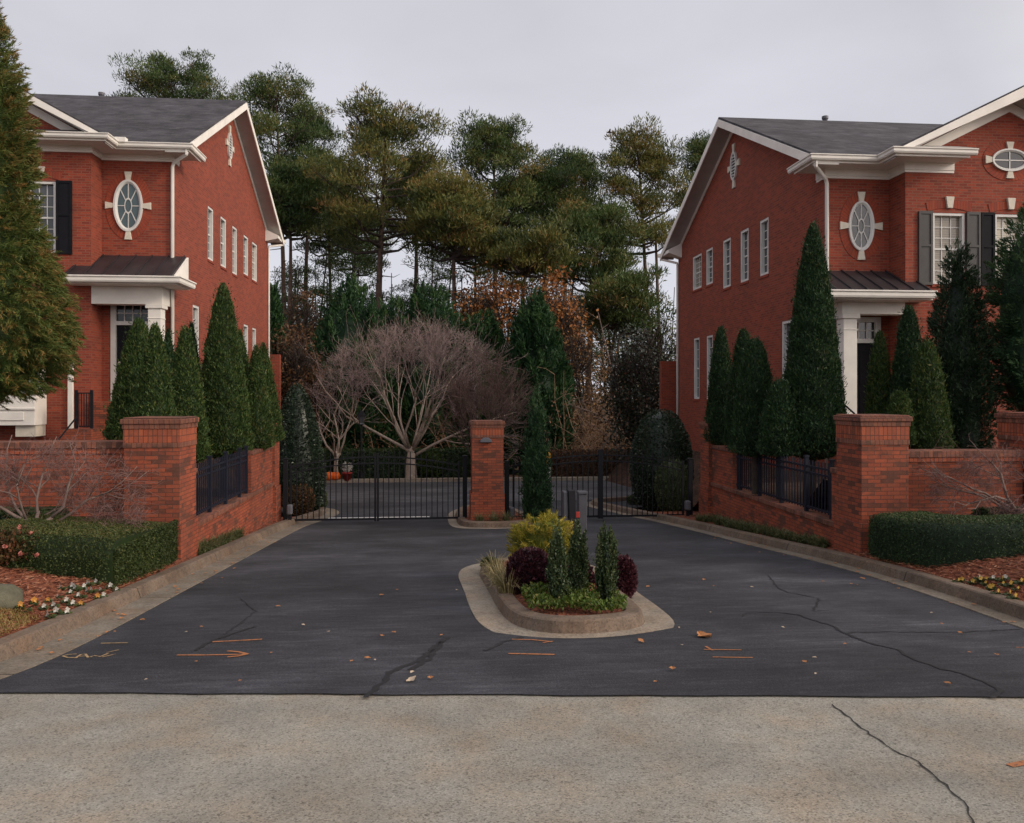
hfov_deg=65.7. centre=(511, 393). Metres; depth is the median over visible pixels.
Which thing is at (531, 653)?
road marking
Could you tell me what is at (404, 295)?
pine tree
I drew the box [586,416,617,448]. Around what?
sapling
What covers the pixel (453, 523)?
gutter
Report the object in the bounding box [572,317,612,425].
pine tree
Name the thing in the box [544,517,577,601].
pencil holly
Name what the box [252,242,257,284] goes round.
window
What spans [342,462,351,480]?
flower pot
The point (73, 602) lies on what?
pansy
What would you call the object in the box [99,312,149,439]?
arborvitae
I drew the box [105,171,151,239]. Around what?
oval window
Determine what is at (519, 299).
pine tree
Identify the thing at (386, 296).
pine tree
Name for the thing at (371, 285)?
pine tree
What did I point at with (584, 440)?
undergrowth
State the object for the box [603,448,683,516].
iron gate
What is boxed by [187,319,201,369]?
arborvitae
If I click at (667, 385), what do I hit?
brick wall
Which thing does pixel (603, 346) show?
pine tree
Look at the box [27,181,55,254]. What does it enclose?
window
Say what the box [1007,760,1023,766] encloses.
fallen leaf
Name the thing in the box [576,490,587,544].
keypad stand
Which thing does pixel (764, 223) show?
window
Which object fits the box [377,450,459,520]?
iron gate
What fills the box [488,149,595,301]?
pine tree
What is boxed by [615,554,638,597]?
shrub
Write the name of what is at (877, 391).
arborvitae
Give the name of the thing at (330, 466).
iron gate
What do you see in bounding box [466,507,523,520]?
planting bed
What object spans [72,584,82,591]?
pansy
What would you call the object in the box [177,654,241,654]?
road marking
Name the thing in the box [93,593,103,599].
pansy
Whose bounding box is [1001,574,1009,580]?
pansy
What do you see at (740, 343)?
arborvitae
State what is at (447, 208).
pine tree
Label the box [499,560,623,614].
planting bed
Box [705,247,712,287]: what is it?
window
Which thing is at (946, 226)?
window
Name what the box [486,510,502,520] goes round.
grass tuft
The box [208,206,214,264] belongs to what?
window
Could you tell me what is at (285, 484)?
gate post
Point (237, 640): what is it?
road marking
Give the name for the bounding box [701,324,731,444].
arborvitae
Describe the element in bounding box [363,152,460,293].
pine tree
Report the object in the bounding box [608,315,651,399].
pine tree
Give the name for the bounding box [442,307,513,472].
evergreen tree
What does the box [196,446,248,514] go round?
iron fence
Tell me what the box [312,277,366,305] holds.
pine tree
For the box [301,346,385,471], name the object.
bare tree
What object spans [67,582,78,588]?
pansy
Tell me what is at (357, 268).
pine tree
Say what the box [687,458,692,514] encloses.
gate post
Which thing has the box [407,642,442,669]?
road crack
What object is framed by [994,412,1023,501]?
brick pillar
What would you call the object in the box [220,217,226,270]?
window
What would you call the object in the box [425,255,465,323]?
pine tree
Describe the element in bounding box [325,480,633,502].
road
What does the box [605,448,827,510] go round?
house lot
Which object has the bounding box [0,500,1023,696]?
driveway
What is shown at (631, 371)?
magnolia tree
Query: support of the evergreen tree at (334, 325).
on the ground at (516, 475)
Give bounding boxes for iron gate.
[290,450,375,520]
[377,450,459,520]
[512,448,597,517]
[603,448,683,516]
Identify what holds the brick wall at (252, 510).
on the ground at (516, 475)
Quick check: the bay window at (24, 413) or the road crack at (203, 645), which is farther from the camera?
the bay window at (24, 413)
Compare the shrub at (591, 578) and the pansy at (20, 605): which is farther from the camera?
the shrub at (591, 578)
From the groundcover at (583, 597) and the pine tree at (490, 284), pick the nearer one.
the groundcover at (583, 597)
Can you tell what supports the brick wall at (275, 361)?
on the house lot
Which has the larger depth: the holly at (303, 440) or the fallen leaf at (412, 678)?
the holly at (303, 440)
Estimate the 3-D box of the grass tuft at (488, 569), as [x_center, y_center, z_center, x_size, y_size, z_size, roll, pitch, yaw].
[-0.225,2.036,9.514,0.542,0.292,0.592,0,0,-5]
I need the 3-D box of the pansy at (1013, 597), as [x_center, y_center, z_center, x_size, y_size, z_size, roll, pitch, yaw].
[4.922,1.990,7.805,0.124,0.099,0.120,0,0,41]
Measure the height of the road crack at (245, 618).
0.132 m
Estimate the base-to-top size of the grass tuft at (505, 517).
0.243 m
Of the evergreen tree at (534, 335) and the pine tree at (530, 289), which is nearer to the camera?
the evergreen tree at (534, 335)
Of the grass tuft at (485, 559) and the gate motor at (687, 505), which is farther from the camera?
the gate motor at (687, 505)
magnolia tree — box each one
[270,314,335,430]
[589,311,675,463]
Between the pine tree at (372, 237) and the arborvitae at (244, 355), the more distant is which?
the pine tree at (372, 237)
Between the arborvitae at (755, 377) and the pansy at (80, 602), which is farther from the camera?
the arborvitae at (755, 377)
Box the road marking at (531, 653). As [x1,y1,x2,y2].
[508,653,553,654]
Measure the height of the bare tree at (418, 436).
7.800 m
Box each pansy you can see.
[16,601,24,609]
[28,597,39,606]
[38,603,48,609]
[44,597,52,603]
[44,611,57,619]
[49,602,59,608]
[49,606,61,614]
[60,607,72,614]
[61,597,70,603]
[66,599,77,606]
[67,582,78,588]
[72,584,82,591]
[77,600,85,606]
[93,578,101,584]
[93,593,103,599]
[105,582,114,589]
[966,578,975,584]
[974,576,984,582]
[985,584,995,590]
[991,588,1001,593]
[995,576,1004,581]
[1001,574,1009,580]
[1002,580,1013,587]
[1006,592,1019,599]
[1013,577,1023,584]
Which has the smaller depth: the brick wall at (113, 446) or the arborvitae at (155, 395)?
the brick wall at (113, 446)
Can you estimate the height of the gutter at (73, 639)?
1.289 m
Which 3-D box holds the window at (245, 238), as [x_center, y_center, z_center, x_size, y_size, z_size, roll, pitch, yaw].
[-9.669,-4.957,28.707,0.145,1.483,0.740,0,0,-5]
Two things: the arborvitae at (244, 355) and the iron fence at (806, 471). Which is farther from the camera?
the arborvitae at (244, 355)
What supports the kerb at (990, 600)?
on the ground at (516, 475)
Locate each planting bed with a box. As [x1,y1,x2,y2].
[0,517,292,637]
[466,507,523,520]
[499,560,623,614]
[655,510,1023,598]
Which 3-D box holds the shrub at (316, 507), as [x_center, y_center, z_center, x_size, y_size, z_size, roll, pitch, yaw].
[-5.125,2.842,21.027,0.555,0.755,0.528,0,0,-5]
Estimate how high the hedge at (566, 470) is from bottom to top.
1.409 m
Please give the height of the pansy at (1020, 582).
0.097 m
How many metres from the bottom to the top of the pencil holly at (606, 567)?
1.114 m
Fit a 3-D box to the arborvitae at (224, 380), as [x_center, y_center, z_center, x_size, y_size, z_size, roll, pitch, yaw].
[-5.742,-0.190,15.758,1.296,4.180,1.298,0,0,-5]
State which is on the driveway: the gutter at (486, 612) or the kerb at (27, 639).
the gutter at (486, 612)
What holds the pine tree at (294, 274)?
on the ground at (516, 475)
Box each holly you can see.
[280,383,327,506]
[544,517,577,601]
[567,519,591,590]
[591,520,620,599]
[628,409,694,511]
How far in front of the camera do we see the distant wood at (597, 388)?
82.73 m
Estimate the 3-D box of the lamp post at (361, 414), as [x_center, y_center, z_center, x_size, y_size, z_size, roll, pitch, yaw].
[-6.422,2.182,33.860,0.440,3.164,0.381,0,0,-5]
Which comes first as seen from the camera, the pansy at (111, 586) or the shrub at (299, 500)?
the pansy at (111, 586)
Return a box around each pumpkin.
[327,471,331,480]
[332,471,340,479]
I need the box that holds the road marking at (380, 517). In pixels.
[340,516,429,517]
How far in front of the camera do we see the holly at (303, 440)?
20.21 m
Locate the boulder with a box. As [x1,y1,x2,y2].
[0,584,23,608]
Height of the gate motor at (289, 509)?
0.468 m
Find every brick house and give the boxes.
[0,83,285,440]
[658,85,1023,474]
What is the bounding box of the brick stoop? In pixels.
[60,428,105,439]
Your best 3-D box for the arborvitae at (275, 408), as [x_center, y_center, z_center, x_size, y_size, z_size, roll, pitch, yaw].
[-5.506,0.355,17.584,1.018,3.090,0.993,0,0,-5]
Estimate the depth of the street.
4.17 m
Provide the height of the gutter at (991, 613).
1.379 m
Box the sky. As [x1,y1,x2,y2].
[0,0,1023,398]
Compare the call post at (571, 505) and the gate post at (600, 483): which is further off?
the gate post at (600, 483)
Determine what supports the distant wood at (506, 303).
on the ground at (516, 475)
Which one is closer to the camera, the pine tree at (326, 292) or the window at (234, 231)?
the window at (234, 231)
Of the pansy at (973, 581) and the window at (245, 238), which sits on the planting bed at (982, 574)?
the pansy at (973, 581)
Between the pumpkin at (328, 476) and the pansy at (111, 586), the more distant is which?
the pumpkin at (328, 476)
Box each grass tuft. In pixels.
[471,512,486,520]
[476,552,506,576]
[478,559,506,584]
[479,556,497,566]
[479,563,523,593]
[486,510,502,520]
[496,510,512,520]
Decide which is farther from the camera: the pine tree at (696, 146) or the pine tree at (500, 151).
the pine tree at (696, 146)
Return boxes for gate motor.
[287,504,292,519]
[509,507,514,516]
[684,500,690,515]
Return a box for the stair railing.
[58,390,92,439]
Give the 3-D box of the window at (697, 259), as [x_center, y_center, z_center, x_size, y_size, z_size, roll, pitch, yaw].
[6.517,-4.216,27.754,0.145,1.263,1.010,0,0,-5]
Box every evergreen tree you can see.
[270,280,291,405]
[303,272,404,448]
[377,294,408,386]
[379,278,469,447]
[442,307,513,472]
[500,284,581,474]
[920,236,1011,448]
[978,202,1023,411]
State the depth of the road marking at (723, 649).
6.37 m
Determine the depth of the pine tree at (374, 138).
48.20 m
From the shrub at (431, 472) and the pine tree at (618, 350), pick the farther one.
the pine tree at (618, 350)
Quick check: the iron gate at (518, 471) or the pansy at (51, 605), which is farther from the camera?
the iron gate at (518, 471)
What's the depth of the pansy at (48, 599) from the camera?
7.56 m
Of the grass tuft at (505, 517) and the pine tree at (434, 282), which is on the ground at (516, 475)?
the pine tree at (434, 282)
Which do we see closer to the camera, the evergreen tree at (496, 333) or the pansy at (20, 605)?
the pansy at (20, 605)
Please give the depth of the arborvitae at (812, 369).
14.15 m
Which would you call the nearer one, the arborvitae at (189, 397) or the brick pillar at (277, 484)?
the arborvitae at (189, 397)
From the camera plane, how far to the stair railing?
19.42 m
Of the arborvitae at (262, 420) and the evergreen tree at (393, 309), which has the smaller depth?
the arborvitae at (262, 420)
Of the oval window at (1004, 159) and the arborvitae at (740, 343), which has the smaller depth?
the arborvitae at (740, 343)
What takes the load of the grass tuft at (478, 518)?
on the planting bed at (514, 518)
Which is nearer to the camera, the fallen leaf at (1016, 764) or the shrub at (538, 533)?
the fallen leaf at (1016, 764)
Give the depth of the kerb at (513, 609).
7.11 m
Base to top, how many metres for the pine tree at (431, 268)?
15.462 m
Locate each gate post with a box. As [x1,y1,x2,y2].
[283,458,288,519]
[462,455,467,517]
[504,460,509,514]
[598,449,602,518]
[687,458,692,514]
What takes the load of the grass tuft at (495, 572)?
on the kerb at (513, 609)
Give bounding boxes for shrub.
[0,524,43,565]
[281,483,315,516]
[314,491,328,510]
[416,450,445,477]
[504,546,548,593]
[505,509,573,556]
[566,562,595,583]
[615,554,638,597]
[626,494,639,504]
[654,459,686,511]
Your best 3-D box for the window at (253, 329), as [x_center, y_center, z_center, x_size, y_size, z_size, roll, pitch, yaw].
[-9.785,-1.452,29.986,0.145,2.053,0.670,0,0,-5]
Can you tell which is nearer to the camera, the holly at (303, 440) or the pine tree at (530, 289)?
the holly at (303, 440)
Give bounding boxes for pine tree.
[105,46,251,102]
[228,61,342,326]
[265,103,347,324]
[265,155,344,346]
[271,265,323,311]
[272,264,303,346]
[276,260,327,348]
[281,280,332,340]
[292,150,378,310]
[293,252,339,327]
[297,80,461,308]
[298,268,343,324]
[303,199,396,284]
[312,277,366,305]
[322,241,384,308]
[325,248,376,310]
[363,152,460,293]
[364,274,382,305]
[368,278,413,306]
[385,285,413,315]
[395,166,509,323]
[402,252,460,314]
[410,273,442,297]
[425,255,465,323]
[433,213,499,311]
[439,106,545,293]
[445,266,488,321]
[450,281,491,311]
[464,212,581,305]
[467,261,514,337]
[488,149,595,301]
[490,265,515,342]
[497,271,552,328]
[500,304,520,343]
[510,272,564,326]
[526,272,558,293]
[529,143,620,301]
[546,245,602,410]
[548,193,653,430]
[562,286,597,408]
[566,262,675,415]
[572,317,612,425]
[577,274,626,441]
[580,267,631,393]
[590,111,693,390]
[600,330,634,411]
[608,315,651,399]
[671,129,710,211]
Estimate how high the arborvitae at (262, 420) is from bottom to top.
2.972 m
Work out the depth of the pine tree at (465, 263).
65.68 m
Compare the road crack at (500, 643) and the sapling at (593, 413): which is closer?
the road crack at (500, 643)
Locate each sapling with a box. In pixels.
[562,393,620,449]
[583,309,622,448]
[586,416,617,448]
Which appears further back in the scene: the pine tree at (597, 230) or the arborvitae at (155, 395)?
the pine tree at (597, 230)
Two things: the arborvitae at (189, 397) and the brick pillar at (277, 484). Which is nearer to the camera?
the arborvitae at (189, 397)
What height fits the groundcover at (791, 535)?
0.549 m
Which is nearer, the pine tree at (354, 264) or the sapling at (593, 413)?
the sapling at (593, 413)
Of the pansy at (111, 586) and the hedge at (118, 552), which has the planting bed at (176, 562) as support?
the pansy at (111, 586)
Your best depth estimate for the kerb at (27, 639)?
8.35 m
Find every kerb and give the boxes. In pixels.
[0,507,325,661]
[326,476,608,482]
[455,505,532,527]
[479,557,644,633]
[591,496,1023,619]
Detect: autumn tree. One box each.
[282,282,326,358]
[449,261,527,343]
[507,261,598,368]
[559,321,616,446]
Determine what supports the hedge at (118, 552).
on the ground at (516, 475)
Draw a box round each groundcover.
[197,526,247,554]
[520,581,627,612]
[694,512,831,547]
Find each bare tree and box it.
[298,304,529,477]
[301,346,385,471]
[420,343,550,455]
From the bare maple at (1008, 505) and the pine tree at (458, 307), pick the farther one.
the pine tree at (458, 307)
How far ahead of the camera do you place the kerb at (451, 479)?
33.78 m
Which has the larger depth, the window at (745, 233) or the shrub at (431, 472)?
the shrub at (431, 472)
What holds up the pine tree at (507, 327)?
on the ground at (516, 475)
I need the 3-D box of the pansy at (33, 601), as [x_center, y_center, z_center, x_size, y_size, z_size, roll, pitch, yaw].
[-4.437,1.920,7.339,0.118,0.104,0.118,0,0,38]
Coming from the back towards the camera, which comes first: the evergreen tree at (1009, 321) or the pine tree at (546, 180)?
the pine tree at (546, 180)
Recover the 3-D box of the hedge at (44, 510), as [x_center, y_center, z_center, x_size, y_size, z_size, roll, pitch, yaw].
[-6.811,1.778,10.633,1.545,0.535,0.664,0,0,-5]
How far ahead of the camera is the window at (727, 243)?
25.11 m
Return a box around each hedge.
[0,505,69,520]
[0,514,178,586]
[323,446,470,478]
[549,449,628,476]
[867,510,1023,567]
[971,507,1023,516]
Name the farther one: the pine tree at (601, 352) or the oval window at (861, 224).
the pine tree at (601, 352)
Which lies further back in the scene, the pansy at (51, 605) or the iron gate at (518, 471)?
the iron gate at (518, 471)
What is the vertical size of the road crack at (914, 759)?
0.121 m
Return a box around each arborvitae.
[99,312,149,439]
[130,320,179,416]
[162,326,175,376]
[170,321,212,462]
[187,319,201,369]
[199,282,255,458]
[238,327,249,377]
[246,343,276,449]
[258,340,285,441]
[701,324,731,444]
[719,326,752,445]
[725,335,773,493]
[753,373,805,499]
[782,218,851,496]
[861,330,892,413]
[885,304,925,413]
[885,386,917,445]
[907,335,958,448]
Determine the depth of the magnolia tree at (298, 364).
35.95 m
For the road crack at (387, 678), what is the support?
on the driveway
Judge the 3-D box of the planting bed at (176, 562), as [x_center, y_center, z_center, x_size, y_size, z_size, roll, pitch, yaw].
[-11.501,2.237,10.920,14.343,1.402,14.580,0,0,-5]
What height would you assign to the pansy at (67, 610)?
0.100 m
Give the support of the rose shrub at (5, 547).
on the planting bed at (176, 562)
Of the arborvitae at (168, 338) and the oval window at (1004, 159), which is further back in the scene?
the oval window at (1004, 159)
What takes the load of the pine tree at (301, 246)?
on the ground at (516, 475)
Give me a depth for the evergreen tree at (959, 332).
14.08 m
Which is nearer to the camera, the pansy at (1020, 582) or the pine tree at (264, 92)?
the pansy at (1020, 582)
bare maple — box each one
[0,425,165,563]
[909,432,1023,515]
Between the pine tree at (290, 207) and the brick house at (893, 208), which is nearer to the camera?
the brick house at (893, 208)
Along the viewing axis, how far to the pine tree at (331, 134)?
60.61 m
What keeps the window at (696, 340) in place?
in the brick house at (893, 208)
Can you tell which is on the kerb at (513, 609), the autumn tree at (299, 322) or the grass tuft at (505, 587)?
the grass tuft at (505, 587)
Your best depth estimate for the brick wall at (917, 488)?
11.60 m
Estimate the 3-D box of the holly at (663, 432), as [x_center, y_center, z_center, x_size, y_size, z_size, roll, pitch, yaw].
[4.073,1.860,21.643,1.809,2.934,1.788,0,0,-5]
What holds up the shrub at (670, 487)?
on the ground at (516, 475)
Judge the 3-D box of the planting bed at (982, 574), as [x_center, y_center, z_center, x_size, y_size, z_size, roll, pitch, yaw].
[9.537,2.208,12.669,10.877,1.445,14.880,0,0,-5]
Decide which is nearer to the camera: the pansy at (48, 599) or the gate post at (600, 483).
the pansy at (48, 599)
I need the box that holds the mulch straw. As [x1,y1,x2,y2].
[0,549,1023,634]
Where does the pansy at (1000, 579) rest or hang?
on the planting bed at (982, 574)
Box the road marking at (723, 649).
[704,649,740,649]
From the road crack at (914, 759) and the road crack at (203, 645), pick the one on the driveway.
the road crack at (203, 645)
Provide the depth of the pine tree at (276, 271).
67.43 m
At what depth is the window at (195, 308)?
23.06 m
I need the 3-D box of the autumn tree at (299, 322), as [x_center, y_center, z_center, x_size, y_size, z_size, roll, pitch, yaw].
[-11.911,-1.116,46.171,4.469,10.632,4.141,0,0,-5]
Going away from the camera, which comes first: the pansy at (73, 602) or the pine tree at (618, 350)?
the pansy at (73, 602)
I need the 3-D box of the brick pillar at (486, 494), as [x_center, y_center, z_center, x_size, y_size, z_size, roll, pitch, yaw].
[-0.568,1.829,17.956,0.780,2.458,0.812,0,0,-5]
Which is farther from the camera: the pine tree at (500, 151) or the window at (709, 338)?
the pine tree at (500, 151)
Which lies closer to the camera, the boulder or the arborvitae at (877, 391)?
the boulder
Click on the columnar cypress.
(537, 496)
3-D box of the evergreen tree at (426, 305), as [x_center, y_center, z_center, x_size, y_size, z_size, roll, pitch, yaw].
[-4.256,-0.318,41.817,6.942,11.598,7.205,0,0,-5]
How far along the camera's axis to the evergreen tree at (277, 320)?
36.88 m
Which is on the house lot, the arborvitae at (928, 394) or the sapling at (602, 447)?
the arborvitae at (928, 394)
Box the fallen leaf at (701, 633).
[697,631,711,636]
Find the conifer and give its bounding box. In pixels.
[0,2,87,410]
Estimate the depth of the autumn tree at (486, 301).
44.34 m
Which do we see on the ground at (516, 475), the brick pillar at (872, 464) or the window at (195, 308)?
the brick pillar at (872, 464)
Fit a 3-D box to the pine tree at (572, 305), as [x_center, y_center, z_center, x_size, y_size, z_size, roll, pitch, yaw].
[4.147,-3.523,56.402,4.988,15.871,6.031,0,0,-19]
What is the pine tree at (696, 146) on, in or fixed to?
on the ground at (516, 475)
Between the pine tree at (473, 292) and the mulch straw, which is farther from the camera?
the pine tree at (473, 292)
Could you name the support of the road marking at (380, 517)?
on the driveway
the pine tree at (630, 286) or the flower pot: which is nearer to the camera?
the flower pot
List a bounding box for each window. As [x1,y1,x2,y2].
[0,370,46,424]
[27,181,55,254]
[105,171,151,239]
[193,305,198,353]
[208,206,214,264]
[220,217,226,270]
[232,226,237,277]
[244,235,248,278]
[244,324,247,353]
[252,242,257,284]
[252,328,255,350]
[692,254,701,292]
[693,338,699,400]
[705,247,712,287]
[706,335,712,400]
[722,237,730,290]
[739,228,748,285]
[759,217,768,279]
[782,320,791,378]
[839,192,882,259]
[931,213,964,286]
[982,140,1023,180]
[995,214,1023,277]
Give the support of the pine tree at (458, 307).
on the ground at (516, 475)
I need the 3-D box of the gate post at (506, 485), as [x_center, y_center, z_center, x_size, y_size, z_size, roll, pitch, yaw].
[-0.117,2.247,18.213,0.120,1.428,0.120,0,0,-5]
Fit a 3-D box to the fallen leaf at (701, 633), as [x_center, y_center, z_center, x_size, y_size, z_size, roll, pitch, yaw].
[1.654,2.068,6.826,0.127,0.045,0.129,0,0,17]
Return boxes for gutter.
[0,508,338,678]
[447,509,521,528]
[458,563,673,637]
[587,501,1023,628]
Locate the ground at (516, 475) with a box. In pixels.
[293,406,661,516]
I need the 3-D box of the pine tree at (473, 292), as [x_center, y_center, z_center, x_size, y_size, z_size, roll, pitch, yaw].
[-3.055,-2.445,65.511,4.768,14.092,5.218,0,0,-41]
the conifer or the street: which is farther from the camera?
the conifer
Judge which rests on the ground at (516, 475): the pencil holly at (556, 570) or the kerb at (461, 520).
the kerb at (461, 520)
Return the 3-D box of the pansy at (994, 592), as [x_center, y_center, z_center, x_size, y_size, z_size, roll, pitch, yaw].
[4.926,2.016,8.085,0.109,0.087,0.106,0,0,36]
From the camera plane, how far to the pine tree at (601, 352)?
65.60 m
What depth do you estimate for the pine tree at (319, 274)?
63.08 m
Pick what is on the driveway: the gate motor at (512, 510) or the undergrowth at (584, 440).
the gate motor at (512, 510)
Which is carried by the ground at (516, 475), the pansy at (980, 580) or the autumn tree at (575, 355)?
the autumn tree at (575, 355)
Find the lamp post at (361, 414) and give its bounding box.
[357,408,365,478]
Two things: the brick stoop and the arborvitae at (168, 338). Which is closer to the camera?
the arborvitae at (168, 338)
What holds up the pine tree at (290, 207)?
on the ground at (516, 475)
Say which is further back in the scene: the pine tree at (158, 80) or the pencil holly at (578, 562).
the pine tree at (158, 80)
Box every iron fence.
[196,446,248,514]
[736,452,834,518]
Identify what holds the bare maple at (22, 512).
on the planting bed at (176, 562)
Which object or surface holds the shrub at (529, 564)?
on the planting bed at (521, 599)
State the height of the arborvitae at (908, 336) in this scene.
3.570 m
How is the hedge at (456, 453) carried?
on the ground at (516, 475)
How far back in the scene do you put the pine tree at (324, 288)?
57.14 m
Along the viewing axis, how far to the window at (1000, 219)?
18.31 m
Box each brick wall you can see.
[0,440,123,518]
[196,446,273,541]
[270,354,280,408]
[659,361,675,416]
[710,445,836,546]
[909,449,1023,514]
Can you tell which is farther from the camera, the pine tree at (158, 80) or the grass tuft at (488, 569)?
the pine tree at (158, 80)
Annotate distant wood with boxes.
[274,257,674,436]
[311,287,675,425]
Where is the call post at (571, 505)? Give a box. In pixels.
[562,490,575,533]
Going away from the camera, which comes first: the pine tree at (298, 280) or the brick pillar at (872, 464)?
the brick pillar at (872, 464)
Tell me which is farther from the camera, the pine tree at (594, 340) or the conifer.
the pine tree at (594, 340)
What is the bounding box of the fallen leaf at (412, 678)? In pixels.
[406,675,415,681]
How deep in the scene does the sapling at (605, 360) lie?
38.55 m
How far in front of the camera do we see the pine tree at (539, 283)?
58.59 m
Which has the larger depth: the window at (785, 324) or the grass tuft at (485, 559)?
the window at (785, 324)
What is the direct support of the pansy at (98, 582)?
on the planting bed at (176, 562)
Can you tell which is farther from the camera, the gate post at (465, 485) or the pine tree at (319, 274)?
the pine tree at (319, 274)
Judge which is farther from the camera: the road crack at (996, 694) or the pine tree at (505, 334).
the pine tree at (505, 334)
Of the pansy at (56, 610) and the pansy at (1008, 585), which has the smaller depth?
the pansy at (56, 610)
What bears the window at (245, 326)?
in the brick house at (162, 212)
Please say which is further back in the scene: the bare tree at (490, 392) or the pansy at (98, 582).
the bare tree at (490, 392)
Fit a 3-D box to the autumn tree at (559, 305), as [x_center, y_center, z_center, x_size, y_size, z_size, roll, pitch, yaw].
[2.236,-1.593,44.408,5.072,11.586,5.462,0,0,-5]
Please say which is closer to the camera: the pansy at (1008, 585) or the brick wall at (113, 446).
the pansy at (1008, 585)
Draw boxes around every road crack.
[195,626,257,649]
[225,598,256,633]
[363,637,449,696]
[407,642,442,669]
[484,636,522,650]
[768,575,832,610]
[784,612,1002,697]
[832,704,974,822]
[849,629,1019,632]
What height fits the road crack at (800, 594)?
0.166 m
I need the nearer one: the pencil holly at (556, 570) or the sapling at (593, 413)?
the pencil holly at (556, 570)
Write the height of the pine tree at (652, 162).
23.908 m
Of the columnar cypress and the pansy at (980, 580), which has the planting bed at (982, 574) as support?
the pansy at (980, 580)
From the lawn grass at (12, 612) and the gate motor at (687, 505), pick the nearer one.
the lawn grass at (12, 612)
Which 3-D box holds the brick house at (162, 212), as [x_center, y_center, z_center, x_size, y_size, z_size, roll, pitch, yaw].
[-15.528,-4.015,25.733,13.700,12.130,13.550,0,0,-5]
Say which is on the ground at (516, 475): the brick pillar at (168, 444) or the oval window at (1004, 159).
the brick pillar at (168, 444)
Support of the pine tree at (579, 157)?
on the ground at (516, 475)
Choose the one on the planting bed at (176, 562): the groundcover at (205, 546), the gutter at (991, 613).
the groundcover at (205, 546)
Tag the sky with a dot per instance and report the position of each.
(579, 71)
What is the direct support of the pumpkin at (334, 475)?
on the kerb at (451, 479)
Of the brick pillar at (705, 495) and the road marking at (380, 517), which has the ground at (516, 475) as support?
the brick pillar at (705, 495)
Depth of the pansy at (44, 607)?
7.33 m
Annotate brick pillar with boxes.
[120,416,198,559]
[268,422,281,521]
[469,420,504,519]
[698,422,719,516]
[833,414,912,552]
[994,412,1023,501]
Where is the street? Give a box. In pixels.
[0,692,1023,822]
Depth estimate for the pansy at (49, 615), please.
7.15 m
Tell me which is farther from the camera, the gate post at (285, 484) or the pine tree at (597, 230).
the pine tree at (597, 230)
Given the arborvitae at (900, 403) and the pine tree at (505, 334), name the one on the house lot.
the arborvitae at (900, 403)
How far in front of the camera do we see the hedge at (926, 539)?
9.62 m
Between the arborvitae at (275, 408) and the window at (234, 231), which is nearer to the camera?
the arborvitae at (275, 408)
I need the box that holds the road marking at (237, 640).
[213,639,261,641]
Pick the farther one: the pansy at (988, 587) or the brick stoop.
the brick stoop
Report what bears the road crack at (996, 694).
on the driveway
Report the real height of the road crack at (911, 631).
0.009 m
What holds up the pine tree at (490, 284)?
on the ground at (516, 475)
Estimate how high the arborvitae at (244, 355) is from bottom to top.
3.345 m
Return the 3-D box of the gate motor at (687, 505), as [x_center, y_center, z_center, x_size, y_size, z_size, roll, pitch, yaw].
[4.058,2.695,18.339,0.120,0.455,0.160,0,0,-5]
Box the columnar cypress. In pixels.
[516,384,554,521]
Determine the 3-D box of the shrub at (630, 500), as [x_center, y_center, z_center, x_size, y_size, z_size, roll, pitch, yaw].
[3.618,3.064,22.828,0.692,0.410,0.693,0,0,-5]
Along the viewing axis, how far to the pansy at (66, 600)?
7.69 m
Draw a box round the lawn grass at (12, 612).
[0,606,40,635]
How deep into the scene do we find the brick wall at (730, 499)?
14.92 m
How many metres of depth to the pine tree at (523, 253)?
44.09 m

